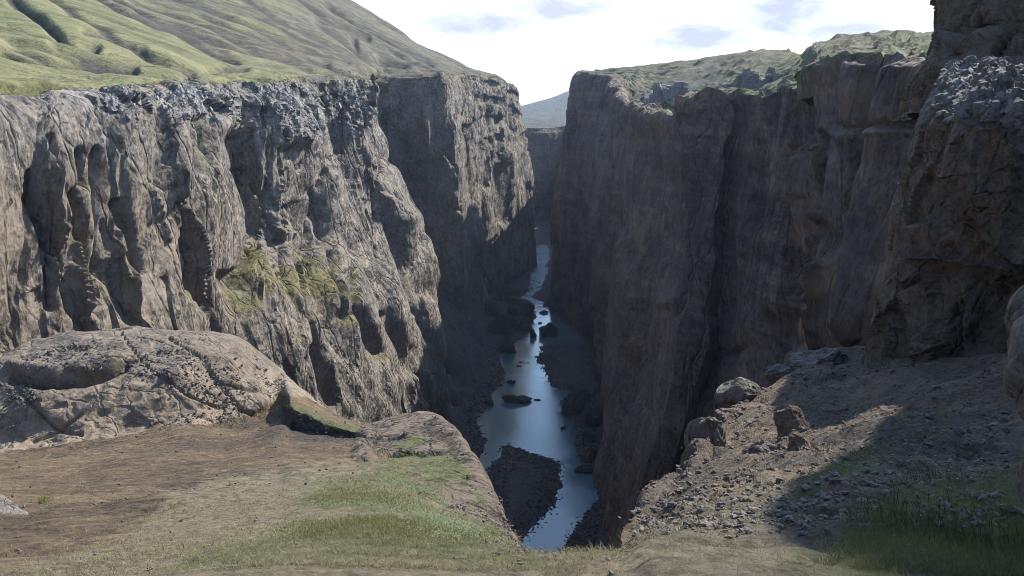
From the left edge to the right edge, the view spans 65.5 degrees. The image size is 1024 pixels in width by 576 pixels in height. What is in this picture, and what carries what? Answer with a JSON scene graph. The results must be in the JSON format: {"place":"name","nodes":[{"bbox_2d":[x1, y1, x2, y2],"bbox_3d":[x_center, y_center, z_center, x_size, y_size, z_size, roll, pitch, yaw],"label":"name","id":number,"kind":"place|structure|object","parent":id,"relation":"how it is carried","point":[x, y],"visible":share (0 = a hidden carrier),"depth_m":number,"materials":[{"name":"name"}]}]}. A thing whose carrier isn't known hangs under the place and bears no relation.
{"place":"outdoors","nodes":[
{"label":"outdoors","id":0,"kind":"place"},
{"bbox_2d":[0,0,505,95],"bbox_3d":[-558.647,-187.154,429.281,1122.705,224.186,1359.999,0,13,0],"label":"hillside","id":1,"kind":"structure","parent":0,"point":[45,45],"depth_m":239.51,"materials":[{"name":"green plant"}]},
{"bbox_2d":[0,72,536,422],"bbox_3d":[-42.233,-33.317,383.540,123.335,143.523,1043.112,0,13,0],"label":"canyon wall","id":2,"kind":"structure","parent":0,"point":[323,266],"depth_m":175.03,"materials":[{"name":"grey stone"}]},
{"bbox_2d":[97,85,381,138],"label":"rim rubble","id":3,"kind":"object","parent":2,"relation":"on","point":[131,95],"visible":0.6,"depth_m":177.03,"materials":[{"name":"grey stone"}]},
{"bbox_2d":[0,326,1023,575],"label":"ledge ground","id":4,"kind":"structure","parent":0,"point":[72,406],"depth_m":12.34,"materials":[{"name":"soil"}]},
{"bbox_2d":[0,494,28,514],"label":"rock slab","id":5,"kind":"object","parent":4,"relation":"on","point":[7,505],"visible":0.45,"depth_m":6.58,"materials":[{"name":"stone"}]},
{"bbox_2d":[31,492,53,502],"bbox_3d":[-5.255,2.359,8.926,0.222,0.099,0.234,-4,13,-15],"label":"grass tuft","id":6,"kind":"object","parent":4,"relation":"on","point":[41,498],"visible":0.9,"depth_m":8.93,"materials":[{"name":"green plant"}]},
{"bbox_2d":[0,337,298,448],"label":"outcrop gravel","id":7,"kind":"structure","parent":4,"relation":"on","point":[138,373],"depth_m":26.17,"materials":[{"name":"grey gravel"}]},
{"bbox_2d":[2,398,631,575],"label":"soil pebbles","id":8,"kind":"object","parent":4,"relation":"on","point":[611,572],"visible":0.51,"depth_m":7.39,"materials":[{"name":"stone"}]},
{"bbox_2d":[265,441,519,546],"bbox_3d":[-1.877,2.470,11.358,1.834,6.018,14.899,-2,13,-10],"label":"creeping willow","id":9,"kind":"object","parent":4,"relation":"on","point":[449,523],"visible":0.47,"depth_m":5.83,"materials":[{"name":"green plant"}]},
{"bbox_2d":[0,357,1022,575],"bbox_3d":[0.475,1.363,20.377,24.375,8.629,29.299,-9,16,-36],"label":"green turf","id":10,"kind":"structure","parent":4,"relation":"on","point":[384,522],"depth_m":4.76,"materials":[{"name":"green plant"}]},
{"bbox_2d":[0,354,1023,575],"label":"dry grass","id":11,"kind":"structure","parent":4,"relation":"on","point":[597,555],"depth_m":3.70,"materials":[{"name":"plant"}]},
{"bbox_2d":[630,534,648,548],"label":"stone","id":12,"kind":"object","parent":4,"relation":"on","point":[636,539],"visible":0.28,"depth_m":3.62,"materials":[{"name":"grey stone"}]},
{"bbox_2d":[653,529,664,536],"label":"stone","id":13,"kind":"object","parent":4,"relation":"on","point":[658,531],"visible":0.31,"depth_m":3.74,"materials":[{"name":"grey stone"}]},
{"bbox_2d":[662,488,669,495],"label":"stone","id":14,"kind":"object","parent":4,"relation":"on","point":[666,491],"visible":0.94,"depth_m":8.48,"materials":[{"name":"grey stone"}]},
{"bbox_2d":[664,524,679,534],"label":"stone","id":15,"kind":"object","parent":4,"relation":"on","point":[667,528],"visible":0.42,"depth_m":3.73,"materials":[{"name":"grey stone"}]},
{"bbox_2d":[694,520,712,526],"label":"stone","id":16,"kind":"object","parent":4,"relation":"on","point":[704,523],"visible":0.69,"depth_m":3.69,"materials":[{"name":"grey stone"}]},
{"bbox_2d":[684,416,725,448],"bbox_3d":[3.691,2.970,15.253,0.734,1.214,0.676,11,17,40],"label":"boulder","id":17,"kind":"object","parent":4,"relation":"on","point":[712,428],"visible":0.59,"depth_m":14.98,"materials":[{"name":"stone"}]},
{"bbox_2d":[713,408,740,422],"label":"boulder","id":18,"kind":"object","parent":4,"relation":"on","point":[725,413],"visible":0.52,"depth_m":19.22,"materials":[{"name":"stone"}]},
{"bbox_2d":[718,520,737,526],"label":"stone","id":19,"kind":"object","parent":4,"relation":"on","point":[726,522],"visible":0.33,"depth_m":3.79,"materials":[{"name":"grey stone"}]},
{"bbox_2d":[714,377,760,405],"bbox_3d":[6.123,2.858,21.555,1.294,0.920,1.121,0,13,0],"label":"boulder","id":20,"kind":"object","parent":4,"relation":"on","point":[732,392],"visible":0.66,"depth_m":21.21,"materials":[{"name":"grey stone"}]},
{"bbox_2d":[748,506,762,512],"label":"stone","id":21,"kind":"object","parent":4,"relation":"on","point":[753,509],"visible":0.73,"depth_m":5.54,"materials":[{"name":"grey stone"}]},
{"bbox_2d":[739,439,785,454],"bbox_3d":[3.612,2.486,11.477,0.728,0.555,0.630,11,17,40],"label":"boulder","id":22,"kind":"object","parent":4,"relation":"on","point":[758,446],"visible":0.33,"depth_m":11.36,"materials":[{"name":"grey stone"}]},
{"bbox_2d":[764,364,792,382],"bbox_3d":[8.978,2.830,26.216,1.308,0.684,1.099,0,13,0],"label":"boulder","id":23,"kind":"object","parent":4,"relation":"on","point":[774,373],"visible":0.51,"depth_m":25.97,"materials":[{"name":"grey stone"}]},
{"bbox_2d":[775,478,787,482],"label":"stone","id":24,"kind":"object","parent":4,"relation":"on","point":[780,479],"visible":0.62,"depth_m":6.89,"materials":[{"name":"grey stone"}]},
{"bbox_2d":[773,404,810,437],"bbox_3d":[5.040,2.643,14.356,0.598,1.042,0.837,0,13,0],"label":"boulder","id":25,"kind":"object","parent":4,"relation":"on","point":[788,418],"visible":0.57,"depth_m":14.22,"materials":[{"name":"grey stone"}]},
{"bbox_2d":[786,431,822,451],"bbox_3d":[3.794,2.257,10.407,0.554,0.748,0.458,-12,17,-41],"label":"boulder","id":26,"kind":"object","parent":4,"relation":"on","point":[795,438],"visible":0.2,"depth_m":10.33,"materials":[{"name":"stone"}]},
{"bbox_2d":[798,522,810,530],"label":"stone","id":27,"kind":"object","parent":4,"relation":"on","point":[805,527],"visible":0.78,"depth_m":3.65,"materials":[{"name":"grey stone"}]},
{"bbox_2d":[796,436,831,454],"bbox_3d":[3.678,1.929,9.538,0.546,0.153,0.408,11,17,40],"label":"grass tuft","id":28,"kind":"object","parent":4,"relation":"on","point":[817,445],"visible":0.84,"depth_m":9.62,"materials":[{"name":"green plant"}]},
{"bbox_2d":[787,347,847,369],"bbox_3d":[10.006,2.519,26.062,1.952,1.123,1.354,0,13,0],"label":"boulder","id":29,"kind":"object","parent":4,"relation":"on","point":[835,356],"visible":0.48,"depth_m":25.81,"materials":[{"name":"grey stone"}]},
{"bbox_2d":[621,348,1021,548],"bbox_3d":[6.520,1.736,14.985,5.947,6.364,24.951,5,14,22],"label":"scree rubble","id":30,"kind":"object","parent":4,"relation":"on","point":[786,516],"visible":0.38,"depth_m":6.18,"materials":[{"name":"stone"}]},
{"bbox_2d":[823,495,832,500],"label":"stone","id":31,"kind":"object","parent":4,"relation":"on","point":[828,498],"visible":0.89,"depth_m":4.21,"materials":[{"name":"grey stone"}]},
{"bbox_2d":[828,476,841,484],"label":"stone","id":32,"kind":"object","parent":4,"relation":"on","point":[835,480],"visible":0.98,"depth_m":5.73,"materials":[{"name":"grey stone"}]},
{"bbox_2d":[858,480,867,485],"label":"stone","id":33,"kind":"object","parent":4,"relation":"on","point":[863,482],"visible":0.98,"depth_m":5.80,"materials":[{"name":"grey stone"}]},
{"bbox_2d":[868,482,879,487],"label":"stone","id":34,"kind":"object","parent":4,"relation":"on","point":[870,484],"visible":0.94,"depth_m":5.76,"materials":[{"name":"grey stone"}]},
{"bbox_2d":[825,480,975,536],"bbox_3d":[1.803,1.028,3.622,0.712,0.110,0.509,-4,13,-19],"label":"grass tuft","id":35,"kind":"object","parent":4,"relation":"on","point":[881,510],"visible":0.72,"depth_m":3.64,"materials":[{"name":"green plant"}]},
{"bbox_2d":[925,440,933,445],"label":"stone","id":36,"kind":"object","parent":4,"relation":"on","point":[928,443],"visible":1,"depth_m":8.71,"materials":[{"name":"grey stone"}]},
{"bbox_2d":[925,420,934,425],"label":"stone","id":37,"kind":"object","parent":4,"relation":"on","point":[928,423],"visible":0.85,"depth_m":11.56,"materials":[{"name":"grey stone"}]},
{"bbox_2d":[925,413,936,417],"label":"stone","id":38,"kind":"object","parent":4,"relation":"on","point":[930,415],"visible":1,"depth_m":11.79,"materials":[{"name":"grey stone"}]},
{"bbox_2d":[880,453,986,483],"bbox_3d":[3.207,1.457,6.069,0.864,0.143,0.712,12,17,42],"label":"grass tuft","id":39,"kind":"object","parent":4,"relation":"on","point":[926,474],"visible":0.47,"depth_m":6.17,"materials":[{"name":"green plant"}]},
{"bbox_2d":[862,57,1023,366],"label":"rock crag","id":40,"kind":"structure","parent":4,"relation":"on","point":[954,282],"depth_m":20.02,"materials":[{"name":"grey stone"}]},
{"bbox_2d":[893,0,1023,121],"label":"rock pinnacle","id":41,"kind":"object","parent":40,"relation":"on","point":[978,29],"visible":0.69,"depth_m":33.46,"materials":[{"name":"grey stone"}]},
{"bbox_2d":[929,55,1023,129],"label":"crag rubble","id":42,"kind":"object","parent":40,"relation":"on","point":[968,105],"visible":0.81,"depth_m":19.38,"materials":[{"name":"stone"}]},
{"bbox_2d":[869,490,1023,555],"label":"grass tuft","id":43,"kind":"object","parent":4,"relation":"on","point":[956,540],"visible":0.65,"depth_m":3.32,"materials":[{"name":"green plant"}]},
{"bbox_2d":[943,507,957,513],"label":"stone","id":44,"kind":"object","parent":4,"relation":"on","point":[946,509],"visible":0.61,"depth_m":3.85,"materials":[{"name":"grey stone"}]},
{"bbox_2d":[987,421,1000,426],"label":"stone","id":45,"kind":"object","parent":4,"relation":"on","point":[992,424],"visible":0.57,"depth_m":9.95,"materials":[{"name":"grey stone"}]},
{"bbox_2d":[999,504,1023,516],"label":"stone","id":46,"kind":"object","parent":4,"relation":"on","point":[1009,508],"visible":0.72,"depth_m":3.74,"materials":[{"name":"grey stone"}]},
{"bbox_2d":[1003,285,1023,507],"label":"rock pillar","id":47,"kind":"object","parent":4,"relation":"on","point":[1013,379],"visible":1,"depth_m":3.19,"materials":[{"name":"grey stone"}]},
{"bbox_2d":[437,220,609,551],"bbox_3d":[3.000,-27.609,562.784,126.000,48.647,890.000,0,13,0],"label":"riverbed","id":48,"kind":"structure","parent":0,"point":[466,360],"depth_m":348.60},
{"bbox_2d":[484,398,493,404],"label":"boulder","id":49,"kind":"object","parent":48,"relation":"on","point":[488,401],"visible":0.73,"depth_m":329.16,"materials":[{"name":"grey stone"}]},
{"bbox_2d":[484,299,499,316],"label":"boulder","id":50,"kind":"object","parent":48,"relation":"on","point":[491,308],"visible":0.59,"depth_m":465.41,"materials":[{"name":"grey stone"}]},
{"bbox_2d":[487,313,513,334],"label":"boulder","id":51,"kind":"object","parent":48,"relation":"on","point":[499,324],"visible":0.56,"depth_m":428.81,"materials":[{"name":"grey stone"}]},
{"bbox_2d":[498,338,515,353],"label":"boulder","id":52,"kind":"object","parent":48,"relation":"on","point":[506,346],"visible":0.78,"depth_m":398.18,"materials":[{"name":"grey stone"}]},
{"bbox_2d":[501,394,531,403],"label":"boulder","id":53,"kind":"object","parent":48,"relation":"on","point":[515,399],"visible":0.91,"depth_m":331.80,"materials":[{"name":"grey stone"}]},
{"bbox_2d":[513,290,519,296],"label":"boulder","id":54,"kind":"object","parent":48,"relation":"on","point":[516,292],"visible":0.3,"depth_m":517.15,"materials":[{"name":"grey stone"}]},
{"bbox_2d":[507,295,534,315],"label":"boulder","id":55,"kind":"object","parent":48,"relation":"on","point":[517,305],"visible":0.66,"depth_m":466.54,"materials":[{"name":"grey stone"}]},
{"bbox_2d":[510,315,531,331],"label":"boulder","id":56,"kind":"object","parent":48,"relation":"on","point":[520,323],"visible":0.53,"depth_m":439.30,"materials":[{"name":"grey stone"}]},
{"bbox_2d":[457,331,605,551],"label":"shore cobbles","id":57,"kind":"object","parent":48,"relation":"on","point":[544,506],"visible":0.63,"depth_m":276.69,"materials":[{"name":"grey stone"}]},
{"bbox_2d":[530,328,536,337],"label":"boulder","id":58,"kind":"object","parent":48,"relation":"on","point":[533,334],"visible":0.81,"depth_m":426.15,"materials":[{"name":"grey stone"}]},
{"bbox_2d":[567,385,574,389],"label":"boulder","id":59,"kind":"object","parent":48,"relation":"on","point":[571,387],"visible":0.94,"depth_m":347.06,"materials":[{"name":"grey stone"}]},
{"bbox_2d":[561,392,581,415],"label":"boulder","id":60,"kind":"object","parent":48,"relation":"on","point":[572,405],"visible":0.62,"depth_m":317.33,"materials":[{"name":"grey stone"}]},
{"bbox_2d":[576,388,591,409],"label":"boulder","id":61,"kind":"object","parent":48,"relation":"on","point":[583,396],"visible":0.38,"depth_m":320.95,"materials":[{"name":"grey stone"}]},
{"bbox_2d":[574,465,593,473],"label":"boulder","id":62,"kind":"object","parent":48,"relation":"on","point":[587,469],"visible":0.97,"depth_m":268.15,"materials":[{"name":"grey stone"}]},
{"bbox_2d":[582,430,596,442],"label":"boulder","id":63,"kind":"object","parent":48,"relation":"on","point":[588,436],"visible":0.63,"depth_m":290.94,"materials":[{"name":"grey stone"}]},
{"bbox_2d":[583,402,603,426],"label":"boulder","id":64,"kind":"object","parent":48,"relation":"on","point":[593,414],"visible":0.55,"depth_m":304.18,"materials":[{"name":"grey stone"}]},
{"bbox_2d":[588,445,599,460],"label":"boulder","id":65,"kind":"object","parent":48,"relation":"on","point":[593,452],"visible":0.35,"depth_m":275.31,"materials":[{"name":"grey stone"}]},
{"bbox_2d":[594,372,601,380],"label":"boulder","id":66,"kind":"object","parent":48,"relation":"on","point":[597,375],"visible":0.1,"depth_m":356.77,"materials":[{"name":"grey stone"}]},
{"bbox_2d":[476,244,598,552],"bbox_3d":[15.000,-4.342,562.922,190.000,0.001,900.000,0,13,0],"label":"river","id":67,"kind":"structure","parent":0,"point":[532,426],"depth_m":309.34,"materials":[{"name":"liquid"}]},
{"bbox_2d":[539,322,557,336],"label":"boulder","id":68,"kind":"object","parent":67,"relation":"in","point":[549,329],"visible":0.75,"depth_m":427.61,"materials":[{"name":"grey stone"}]},
{"bbox_2d":[525,126,564,220],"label":"cliff","id":69,"kind":"structure","parent":0,"point":[544,147],"depth_m":854.16,"materials":[{"name":"grey stone"}]},
{"bbox_2d":[521,91,568,127],"bbox_3d":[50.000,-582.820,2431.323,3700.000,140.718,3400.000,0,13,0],"label":"hill","id":70,"kind":"structure","parent":0,"point":[549,113],"depth_m":2455.78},
{"bbox_2d":[352,0,933,105],"label":"sky","id":71,"kind":"structure","parent":0,"point":[537,47],"materials":[{"name":"white"}]},
{"bbox_2d":[546,51,925,549],"bbox_3d":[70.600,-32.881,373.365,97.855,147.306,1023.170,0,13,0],"label":"canyon wall","id":72,"kind":"structure","parent":0,"point":[706,242],"depth_m":194.76,"materials":[{"name":"grey stone"}]},
{"bbox_2d":[580,30,933,111],"bbox_3d":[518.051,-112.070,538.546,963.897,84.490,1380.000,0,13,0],"label":"plateau","id":73,"kind":"structure","parent":72,"relation":"on","point":[711,71],"depth_m":248.58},
{"bbox_2d":[646,81,688,106],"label":"basalt outcrop","id":74,"kind":"object","parent":73,"relation":"on","point":[661,94],"visible":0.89,"depth_m":288.71,"materials":[{"name":"grey stone"}]},
{"bbox_2d":[640,81,796,112],"bbox_3d":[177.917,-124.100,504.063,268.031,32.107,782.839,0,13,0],"label":"outcrop rubble","id":75,"kind":"object","parent":73,"relation":"on","point":[673,100],"visible":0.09,"depth_m":275.43,"materials":[{"name":"grey stone"}]},
{"bbox_2d":[716,67,783,88],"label":"basalt outcrop","id":76,"kind":"object","parent":73,"relation":"on","point":[747,78],"visible":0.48,"depth_m":207.63,"materials":[{"name":"grey stone"}]},
{"bbox_2d":[776,403,1023,575],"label":"shaded grass","id":77,"kind":"structure","parent":0,"point":[972,555],"depth_m":3.31,"materials":[{"name":"green plant"}]}
]}

